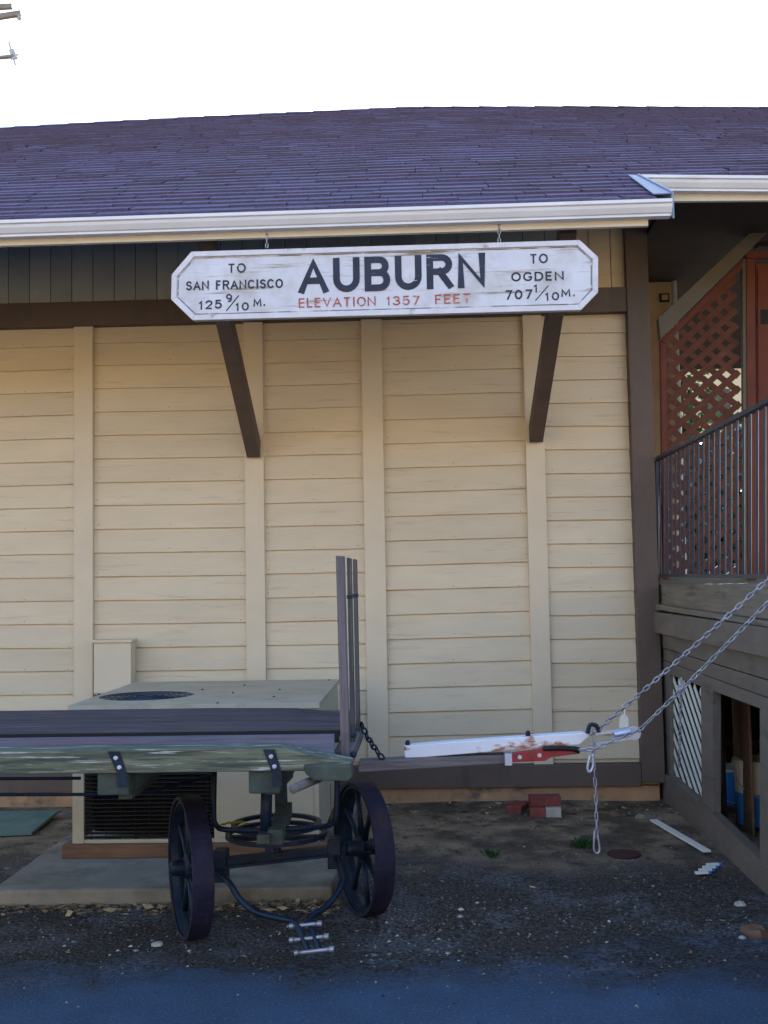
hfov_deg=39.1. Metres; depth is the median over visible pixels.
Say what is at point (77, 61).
sky
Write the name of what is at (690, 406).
tree
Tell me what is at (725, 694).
wooden deck
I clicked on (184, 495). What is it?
depot building
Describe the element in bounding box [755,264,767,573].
door panel
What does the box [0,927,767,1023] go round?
road
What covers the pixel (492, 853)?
weed
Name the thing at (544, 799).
brick
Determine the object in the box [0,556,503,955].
baggage cart
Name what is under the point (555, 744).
tow bar
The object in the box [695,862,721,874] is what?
wrapper
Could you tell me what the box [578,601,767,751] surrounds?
chain
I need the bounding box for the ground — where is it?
[0,736,767,968]
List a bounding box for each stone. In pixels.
[151,941,163,946]
[608,810,619,815]
[635,814,647,818]
[734,901,745,906]
[740,923,767,938]
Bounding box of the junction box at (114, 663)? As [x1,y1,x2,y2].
[91,638,136,694]
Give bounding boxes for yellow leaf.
[218,821,249,825]
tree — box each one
[680,369,725,569]
[690,462,741,565]
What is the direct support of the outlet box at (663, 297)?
attached to the depot building
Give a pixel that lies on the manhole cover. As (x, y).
(622, 853)
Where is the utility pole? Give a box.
[0,3,21,64]
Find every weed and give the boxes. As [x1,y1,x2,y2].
[480,847,502,857]
[569,836,597,848]
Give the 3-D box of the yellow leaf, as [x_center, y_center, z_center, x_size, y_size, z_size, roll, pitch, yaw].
[-0.648,1.352,4.702,0.140,0.027,0.030,-1,-4,2]
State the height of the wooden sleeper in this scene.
0.072 m
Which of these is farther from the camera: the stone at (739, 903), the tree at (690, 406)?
the tree at (690, 406)
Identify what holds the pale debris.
on the ground
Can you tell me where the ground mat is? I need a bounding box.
[0,810,58,835]
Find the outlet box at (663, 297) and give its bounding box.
[659,293,668,301]
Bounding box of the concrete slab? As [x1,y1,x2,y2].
[0,804,357,905]
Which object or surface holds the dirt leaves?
on the ground
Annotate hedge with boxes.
[685,412,741,573]
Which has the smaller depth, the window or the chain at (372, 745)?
the chain at (372, 745)
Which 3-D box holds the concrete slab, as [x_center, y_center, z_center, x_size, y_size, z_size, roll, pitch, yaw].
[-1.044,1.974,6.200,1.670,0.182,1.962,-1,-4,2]
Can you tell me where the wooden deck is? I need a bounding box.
[654,583,767,894]
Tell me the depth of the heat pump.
5.89 m
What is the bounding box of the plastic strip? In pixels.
[650,819,710,851]
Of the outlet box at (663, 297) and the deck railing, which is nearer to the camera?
the deck railing
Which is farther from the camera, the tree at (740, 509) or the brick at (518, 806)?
the tree at (740, 509)
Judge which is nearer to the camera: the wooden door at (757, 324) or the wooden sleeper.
the wooden sleeper
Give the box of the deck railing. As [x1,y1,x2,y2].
[654,398,767,578]
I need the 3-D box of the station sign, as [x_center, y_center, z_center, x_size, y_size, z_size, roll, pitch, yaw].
[-0.004,-1.376,6.019,2.369,0.584,0.057,-1,-4,2]
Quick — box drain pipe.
[327,783,330,822]
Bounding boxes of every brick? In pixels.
[506,800,528,813]
[528,794,560,805]
[530,806,545,817]
[546,806,561,816]
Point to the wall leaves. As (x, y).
(574, 810)
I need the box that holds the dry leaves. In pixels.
[0,898,342,923]
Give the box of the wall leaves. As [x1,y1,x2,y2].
[363,801,677,825]
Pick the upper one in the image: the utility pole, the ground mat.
the utility pole
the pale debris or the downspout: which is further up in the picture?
the downspout
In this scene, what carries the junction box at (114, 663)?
attached to the depot building
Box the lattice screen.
[658,259,767,583]
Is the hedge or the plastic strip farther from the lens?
the hedge
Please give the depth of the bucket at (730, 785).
7.24 m
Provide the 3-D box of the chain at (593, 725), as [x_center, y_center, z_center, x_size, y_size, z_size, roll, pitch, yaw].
[0.899,1.179,4.622,0.071,0.554,0.044,-1,-4,2]
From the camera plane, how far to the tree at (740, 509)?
19.95 m
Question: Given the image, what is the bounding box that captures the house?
[680,368,740,564]
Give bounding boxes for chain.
[360,721,384,759]
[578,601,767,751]
[586,722,600,853]
[591,576,767,735]
[677,677,684,767]
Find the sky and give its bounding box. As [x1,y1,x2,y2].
[0,0,767,126]
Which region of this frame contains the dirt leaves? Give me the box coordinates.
[0,812,724,957]
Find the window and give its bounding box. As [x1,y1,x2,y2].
[707,389,730,422]
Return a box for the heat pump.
[68,679,338,843]
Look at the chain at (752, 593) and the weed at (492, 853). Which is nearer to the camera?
the chain at (752, 593)
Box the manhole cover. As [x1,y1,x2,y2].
[607,849,640,858]
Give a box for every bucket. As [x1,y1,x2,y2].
[726,763,734,804]
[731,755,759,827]
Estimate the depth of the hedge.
15.70 m
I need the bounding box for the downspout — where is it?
[671,281,686,573]
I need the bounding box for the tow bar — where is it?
[404,705,640,765]
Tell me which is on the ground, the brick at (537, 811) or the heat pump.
the brick at (537, 811)
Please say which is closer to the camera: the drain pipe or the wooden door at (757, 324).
the drain pipe
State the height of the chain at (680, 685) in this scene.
0.561 m
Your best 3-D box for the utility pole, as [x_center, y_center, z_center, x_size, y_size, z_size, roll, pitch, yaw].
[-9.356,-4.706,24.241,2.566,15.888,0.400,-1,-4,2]
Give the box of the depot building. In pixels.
[0,105,767,806]
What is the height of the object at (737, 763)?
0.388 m
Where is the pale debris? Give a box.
[9,883,653,979]
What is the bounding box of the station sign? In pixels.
[171,224,597,321]
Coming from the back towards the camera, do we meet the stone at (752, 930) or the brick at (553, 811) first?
the brick at (553, 811)
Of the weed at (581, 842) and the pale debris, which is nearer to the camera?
the pale debris
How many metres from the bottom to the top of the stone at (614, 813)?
0.036 m
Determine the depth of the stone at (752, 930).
4.62 m
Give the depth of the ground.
5.17 m
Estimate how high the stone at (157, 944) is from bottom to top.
0.012 m
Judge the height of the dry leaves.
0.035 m
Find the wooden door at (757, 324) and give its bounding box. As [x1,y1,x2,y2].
[743,251,767,579]
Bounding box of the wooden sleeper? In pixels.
[62,838,327,858]
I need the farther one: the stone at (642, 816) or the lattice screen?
the lattice screen
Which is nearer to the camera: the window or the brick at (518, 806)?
the brick at (518, 806)

